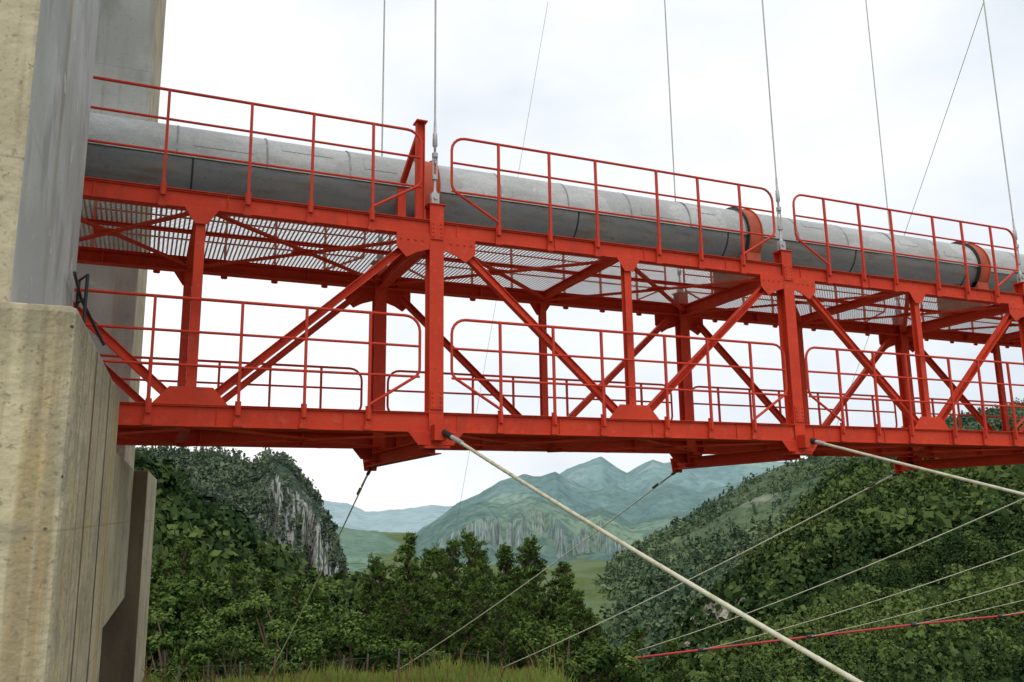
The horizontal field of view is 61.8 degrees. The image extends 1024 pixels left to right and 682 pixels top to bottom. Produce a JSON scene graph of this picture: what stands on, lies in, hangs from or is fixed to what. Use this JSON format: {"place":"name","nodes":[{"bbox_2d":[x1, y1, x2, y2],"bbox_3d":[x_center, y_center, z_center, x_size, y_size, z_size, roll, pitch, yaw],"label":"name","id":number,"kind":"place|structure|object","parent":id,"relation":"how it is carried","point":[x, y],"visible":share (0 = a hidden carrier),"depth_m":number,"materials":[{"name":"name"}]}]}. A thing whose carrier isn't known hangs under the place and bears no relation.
{"place":"outdoors","nodes":[
{"label":"outdoors","id":0,"kind":"place"},
{"bbox_2d":[135,449,339,575],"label":"rocky cliff","id":1,"kind":"structure","parent":0,"point":[319,549],"depth_m":343.58,"materials":[{"name":"grey stone"}]},
{"bbox_2d":[135,445,350,578],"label":"forested hill","id":2,"kind":"structure","parent":0,"point":[214,485],"depth_m":361.08,"materials":[{"name":"green plant"}]},
{"bbox_2d":[335,526,401,571],"bbox_3d":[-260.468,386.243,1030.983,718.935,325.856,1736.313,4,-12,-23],"label":"valley slope","id":3,"kind":"structure","parent":0,"point":[357,545],"depth_m":1017.63,"materials":[{"name":"green plant"}]},
{"bbox_2d":[322,500,452,532],"bbox_3d":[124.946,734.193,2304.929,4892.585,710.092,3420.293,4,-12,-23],"label":"valley hills","id":4,"kind":"structure","parent":0,"point":[413,520],"depth_m":2261.88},
{"bbox_2d":[347,532,623,681],"bbox_3d":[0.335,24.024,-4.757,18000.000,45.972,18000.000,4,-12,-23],"label":"ground","id":5,"kind":"structure","parent":0,"point":[586,571],"depth_m":600.73,"materials":[{"name":"green plant"}]},
{"bbox_2d":[0,0,165,681],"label":"concrete bridge tower","id":6,"kind":"structure","parent":5,"relation":"on","point":[77,501],"depth_m":6.50,"materials":[{"name":"grey concrete"}]},
{"bbox_2d":[147,537,204,672],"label":"pine tree","id":7,"kind":"object","parent":5,"relation":"on","point":[187,545],"visible":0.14,"depth_m":48.58,"materials":[{"name":"green plant"}]},
{"bbox_2d":[144,607,225,681],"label":"broadleaf tree","id":8,"kind":"object","parent":5,"relation":"on","point":[162,640],"visible":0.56,"depth_m":37.84,"materials":[{"name":"green plant"}]},
{"bbox_2d":[148,560,224,676],"bbox_3d":[-17.442,19.042,46.322,6.759,14.284,6.958,0,-11,-4],"label":"pine tree","id":9,"kind":"object","parent":5,"relation":"on","point":[170,569],"visible":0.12,"depth_m":46.45,"materials":[{"name":"green plant"}]},
{"bbox_2d":[145,555,228,681],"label":"broadleaf tree","id":10,"kind":"object","parent":5,"relation":"on","point":[170,595],"visible":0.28,"depth_m":44.01,"materials":[{"name":"green plant"}]},
{"bbox_2d":[163,590,231,681],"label":"pine tree","id":11,"kind":"object","parent":5,"relation":"on","point":[193,605],"visible":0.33,"depth_m":41.80,"materials":[{"name":"green plant"}]},
{"bbox_2d":[189,547,232,613],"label":"pine tree","id":12,"kind":"object","parent":5,"relation":"on","point":[203,566],"visible":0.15,"depth_m":54.64,"materials":[{"name":"green plant"}]},
{"bbox_2d":[163,625,279,681],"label":"broadleaf tree","id":13,"kind":"object","parent":5,"relation":"on","point":[204,653],"visible":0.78,"depth_m":34.04,"materials":[{"name":"green plant"}]},
{"bbox_2d":[208,561,259,665],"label":"pine tree","id":14,"kind":"object","parent":5,"relation":"on","point":[236,571],"visible":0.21,"depth_m":52.47,"materials":[{"name":"green plant"}]},
{"bbox_2d":[214,600,304,679],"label":"broadleaf tree","id":15,"kind":"object","parent":5,"relation":"on","point":[233,614],"visible":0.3,"depth_m":42.52,"materials":[{"name":"green plant"}]},
{"bbox_2d":[250,568,284,651],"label":"pine tree","id":16,"kind":"object","parent":5,"relation":"on","point":[267,581],"visible":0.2,"depth_m":54.65,"materials":[{"name":"green plant"}]},
{"bbox_2d":[228,593,334,676],"bbox_3d":[-11.102,16.837,39.875,7.315,9.692,7.054,-4,-12,14],"label":"broadleaf tree","id":17,"kind":"object","parent":5,"relation":"on","point":[253,607],"visible":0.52,"depth_m":41.02,"materials":[{"name":"green plant"}]},
{"bbox_2d":[278,575,308,650],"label":"pine tree","id":18,"kind":"object","parent":5,"relation":"on","point":[296,590],"visible":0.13,"depth_m":54.04,"materials":[{"name":"green plant"}]},
{"bbox_2d":[260,627,334,678],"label":"broadleaf tree","id":19,"kind":"object","parent":5,"relation":"on","point":[277,637],"visible":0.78,"depth_m":35.20,"materials":[{"name":"green plant"}]},
{"bbox_2d":[296,582,346,670],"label":"pine tree","id":20,"kind":"object","parent":5,"relation":"on","point":[314,598],"visible":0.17,"depth_m":46.93,"materials":[{"name":"green plant"}]},
{"bbox_2d":[270,610,375,675],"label":"broadleaf tree","id":21,"kind":"object","parent":5,"relation":"on","point":[353,617],"visible":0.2,"depth_m":40.67,"materials":[{"name":"green plant"}]},
{"bbox_2d":[162,649,488,680],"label":"wire fence","id":22,"kind":"object","parent":5,"relation":"on","point":[208,665],"visible":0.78,"depth_m":17.07,"materials":[{"name":"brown wood"}]},
{"bbox_2d":[311,593,369,664],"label":"pine tree","id":23,"kind":"object","parent":5,"relation":"on","point":[325,599],"visible":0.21,"depth_m":46.78,"materials":[{"name":"green plant"}]},
{"bbox_2d":[117,637,573,681],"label":"tall weeds","id":24,"kind":"object","parent":5,"relation":"on","point":[383,673],"visible":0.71,"depth_m":14.86,"materials":[{"name":"green plant"}]},
{"bbox_2d":[303,621,401,675],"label":"broadleaf tree","id":25,"kind":"object","parent":5,"relation":"on","point":[350,644],"visible":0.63,"depth_m":37.46,"materials":[{"name":"green plant"}]},
{"bbox_2d":[141,654,577,681],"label":"meadow grass","id":26,"kind":"structure","parent":5,"relation":"on","point":[461,673],"depth_m":15.55,"materials":[{"name":"green plant"}]},
{"bbox_2d":[352,570,379,630],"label":"pine tree","id":27,"kind":"object","parent":5,"relation":"on","point":[367,593],"visible":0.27,"depth_m":53.72,"materials":[{"name":"green plant"}]},
{"bbox_2d":[345,598,402,670],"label":"pine tree","id":28,"kind":"object","parent":5,"relation":"on","point":[384,631],"visible":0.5,"depth_m":43.15,"materials":[{"name":"green plant"}]},
{"bbox_2d":[363,552,427,668],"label":"pine tree","id":29,"kind":"object","parent":5,"relation":"on","point":[376,569],"visible":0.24,"depth_m":49.35,"materials":[{"name":"green plant"}]},
{"bbox_2d":[353,531,458,668],"bbox_3d":[-5.700,17.945,46.698,7.813,14.824,8.294,1,-11,-9],"label":"pine tree","id":30,"kind":"object","parent":5,"relation":"on","point":[406,572],"visible":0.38,"depth_m":48.20,"materials":[{"name":"green plant"}]},
{"bbox_2d":[384,582,439,671],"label":"pine tree","id":31,"kind":"object","parent":5,"relation":"on","point":[410,629],"visible":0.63,"depth_m":42.94,"materials":[{"name":"green plant"}]},
{"bbox_2d":[377,638,453,671],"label":"broadleaf tree","id":32,"kind":"object","parent":5,"relation":"on","point":[404,648],"visible":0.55,"depth_m":35.32,"materials":[{"name":"green plant"}]},
{"bbox_2d":[409,547,434,607],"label":"pine tree","id":33,"kind":"object","parent":5,"relation":"on","point":[426,569],"visible":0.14,"depth_m":55.52,"materials":[{"name":"green plant"}]},
{"bbox_2d":[380,537,475,667],"bbox_3d":[-4.413,18.267,47.360,7.060,14.493,6.858,3,-12,-21],"label":"pine tree","id":34,"kind":"object","parent":5,"relation":"on","point":[452,550],"visible":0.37,"depth_m":47.62,"materials":[{"name":"green plant"}]},
{"bbox_2d":[414,586,490,670],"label":"pine tree","id":35,"kind":"object","parent":5,"relation":"on","point":[442,622],"visible":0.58,"depth_m":41.59,"materials":[{"name":"green plant"}]},
{"bbox_2d":[413,544,503,652],"bbox_3d":[-3.875,19.196,49.189,9.181,14.779,8.153,1,-11,-11],"label":"pine tree","id":36,"kind":"object","parent":5,"relation":"on","point":[437,557],"visible":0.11,"depth_m":50.36,"materials":[{"name":"green plant"}]},
{"bbox_2d":[424,574,514,670],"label":"pine tree","id":37,"kind":"object","parent":5,"relation":"on","point":[471,644],"visible":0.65,"depth_m":42.10,"materials":[{"name":"green plant"}]},
{"bbox_2d":[455,565,493,608],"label":"pine tree","id":38,"kind":"object","parent":5,"relation":"on","point":[467,582],"visible":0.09,"depth_m":55.55,"materials":[{"name":"green plant"}]},
{"bbox_2d":[416,527,536,666],"bbox_3d":[-1.941,17.915,47.386,9.308,14.983,8.266,4,-12,-21],"label":"pine tree","id":39,"kind":"object","parent":5,"relation":"on","point":[473,569],"visible":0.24,"depth_m":47.93,"materials":[{"name":"green plant"}]},
{"bbox_2d":[470,547,497,601],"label":"pine tree","id":40,"kind":"object","parent":5,"relation":"on","point":[486,558],"visible":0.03,"depth_m":58.78,"materials":[{"name":"green plant"}]},
{"bbox_2d":[471,583,537,669],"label":"pine tree","id":41,"kind":"object","parent":5,"relation":"on","point":[504,621],"visible":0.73,"depth_m":41.08,"materials":[{"name":"green plant"}]},
{"bbox_2d":[462,533,546,648],"bbox_3d":[0.887,18.826,49.033,9.564,15.396,8.493,-1,-11,3],"label":"pine tree","id":42,"kind":"object","parent":5,"relation":"on","point":[529,548],"visible":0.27,"depth_m":49.78,"materials":[{"name":"green plant"}]},
{"bbox_2d":[485,542,536,637],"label":"pine tree","id":43,"kind":"object","parent":5,"relation":"on","point":[507,559],"visible":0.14,"depth_m":52.26,"materials":[{"name":"green plant"}]},
{"bbox_2d":[492,579,553,669],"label":"pine tree","id":44,"kind":"object","parent":5,"relation":"on","point":[524,593],"visible":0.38,"depth_m":43.26,"materials":[{"name":"green plant"}]},
{"bbox_2d":[505,617,573,681],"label":"broadleaf tree","id":45,"kind":"object","parent":5,"relation":"on","point":[523,634],"visible":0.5,"depth_m":38.77,"materials":[{"name":"green plant"}]},
{"bbox_2d":[515,558,570,654],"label":"pine tree","id":46,"kind":"object","parent":5,"relation":"on","point":[538,565],"visible":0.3,"depth_m":49.40,"materials":[{"name":"green plant"}]},
{"bbox_2d":[528,560,578,636],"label":"pine tree","id":47,"kind":"object","parent":5,"relation":"on","point":[565,566],"visible":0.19,"depth_m":50.30,"materials":[{"name":"green plant"}]},
{"bbox_2d":[543,572,602,654],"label":"pine tree","id":48,"kind":"object","parent":5,"relation":"on","point":[566,588],"visible":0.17,"depth_m":49.18,"materials":[{"name":"green plant"}]},
{"bbox_2d":[522,623,627,681],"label":"broadleaf tree","id":49,"kind":"object","parent":5,"relation":"on","point":[598,651],"visible":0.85,"depth_m":37.46,"materials":[{"name":"green plant"}]},
{"bbox_2d":[553,588,611,678],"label":"pine tree","id":50,"kind":"object","parent":5,"relation":"on","point":[576,612],"visible":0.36,"depth_m":47.04,"materials":[{"name":"green plant"}]},
{"bbox_2d":[557,641,650,681],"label":"broadleaf tree","id":51,"kind":"object","parent":5,"relation":"on","point":[630,669],"visible":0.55,"depth_m":37.31,"materials":[{"name":"green plant"}]},
{"bbox_2d":[579,604,651,681],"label":"pine tree","id":52,"kind":"object","parent":5,"relation":"on","point":[591,634],"visible":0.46,"depth_m":46.59,"materials":[{"name":"green plant"}]},
{"bbox_2d":[607,627,659,681],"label":"pine tree","id":53,"kind":"object","parent":5,"relation":"on","point":[639,634],"visible":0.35,"depth_m":44.74,"materials":[{"name":"green plant"}]},
{"bbox_2d":[644,637,687,681],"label":"pine tree","id":54,"kind":"object","parent":5,"relation":"on","point":[673,675],"visible":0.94,"depth_m":48.47,"materials":[{"name":"green plant"}]},
{"bbox_2d":[702,660,732,681],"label":"pine tree","id":55,"kind":"object","parent":5,"relation":"on","point":[711,668],"visible":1,"depth_m":54.75,"materials":[{"name":"green plant"}]},
{"bbox_2d":[772,674,826,681],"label":"broadleaf tree","id":56,"kind":"object","parent":5,"relation":"on","point":[795,679],"visible":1,"depth_m":55.29,"materials":[{"name":"green plant"}]},
{"bbox_2d":[73,0,1023,473],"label":"pipeline suspension bridge","id":57,"kind":"structure","parent":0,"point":[187,412],"depth_m":13.23,"materials":[{"name":"red paint"}]},
{"bbox_2d":[85,112,1023,315],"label":"steel pipeline","id":58,"kind":"object","parent":57,"relation":"on","point":[122,163],"visible":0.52,"depth_m":13.35,"materials":[{"name":"metal"}]},
{"bbox_2d":[412,496,701,566],"bbox_3d":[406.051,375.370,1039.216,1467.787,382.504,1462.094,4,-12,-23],"label":"blue hills","id":59,"kind":"structure","parent":0,"point":[557,531],"depth_m":922.43,"materials":[{"name":"plant"}]},
{"bbox_2d":[415,472,743,534],"bbox_3d":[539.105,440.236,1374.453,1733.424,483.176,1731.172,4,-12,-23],"label":"ridge hills","id":60,"kind":"structure","parent":0,"point":[665,498],"depth_m":1455.07,"materials":[{"name":"green plant"}]},
{"bbox_2d":[135,0,1023,511],"label":"sky","id":61,"kind":"structure","parent":0,"point":[600,90],"materials":[{"name":"white"}]},
{"bbox_2d":[267,3,1023,681],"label":"wind guy cables","id":62,"kind":"object","parent":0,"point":[443,433],"visible":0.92,"depth_m":13.31,"materials":[{"name":"beige metal"}]},
{"bbox_2d":[560,457,791,506],"bbox_3d":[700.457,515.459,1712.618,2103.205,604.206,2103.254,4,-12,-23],"label":"ridge hills","id":63,"kind":"structure","parent":0,"point":[598,472],"depth_m":1780.97,"materials":[{"name":"green plant"}]},
{"bbox_2d":[592,397,1023,675],"bbox_3d":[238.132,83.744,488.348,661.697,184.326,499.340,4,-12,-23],"label":"forested hill","id":64,"kind":"structure","parent":0,"point":[650,614],"depth_m":445.41,"materials":[{"name":"green plant"}]},
{"bbox_2d":[689,464,1023,681],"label":"front hill","id":65,"kind":"structure","parent":0,"point":[934,587],"depth_m":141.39,"materials":[{"name":"green plant"}]},
{"bbox_2d":[678,615,696,629],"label":"limestone outcrop","id":66,"kind":"object","parent":65,"relation":"on","point":[695,617],"visible":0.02,"depth_m":197.18,"materials":[{"name":"grey stone"}]},
{"bbox_2d":[677,638,718,650],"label":"limestone outcrop","id":67,"kind":"object","parent":65,"relation":"on","point":[686,642],"visible":0.02,"depth_m":161.53,"materials":[{"name":"grey stone"}]},
{"bbox_2d":[696,600,736,627],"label":"limestone outcrop","id":68,"kind":"object","parent":65,"relation":"on","point":[711,605],"visible":0.07,"depth_m":189.14,"materials":[{"name":"grey stone"}]},
{"bbox_2d":[716,597,745,626],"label":"limestone outcrop","id":69,"kind":"object","parent":65,"relation":"on","point":[723,612],"visible":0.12,"depth_m":175.55,"materials":[{"name":"beige stone"}]},
{"bbox_2d":[646,421,1023,681],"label":"forested hillside","id":70,"kind":"structure","parent":65,"relation":"on","point":[807,555],"depth_m":171.60,"materials":[{"name":"green plant"}]},
{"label":"left front hill","id":71,"kind":"structure","parent":0,"visible":0},
{"bbox_2d":[157,580,288,677],"bbox_3d":[-15.848,18.946,44.559,9.002,12.368,9.335,8,-14,-38],"label":"broadleaf tree","id":72,"kind":"object","parent":71,"relation":"on","point":[220,595],"visible":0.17,"depth_m":46.99,"materials":[{"name":"green plant"}]},
{"bbox_2d":[134,451,433,609],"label":"forested hillside","id":73,"kind":"structure","parent":71,"relation":"on","point":[223,536],"depth_m":116.38,"materials":[{"name":"green plant"}]},
{"bbox_2d":[146,525,455,670],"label":"trees","id":74,"kind":"object","parent":71,"relation":"on","point":[250,567],"visible":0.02,"depth_m":68.80,"materials":[{"name":"green plant"}]},
{"bbox_2d":[304,579,379,620],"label":"broadleaf tree","id":75,"kind":"object","parent":71,"relation":"on","point":[328,591],"visible":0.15,"depth_m":57.94,"materials":[{"name":"green plant"}]},
{"bbox_2d":[536,602,584,658],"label":"pine tree","id":76,"kind":"object","parent":71,"relation":"on","point":[562,617],"visible":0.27,"depth_m":42.58,"materials":[{"name":"green plant"}]}
]}

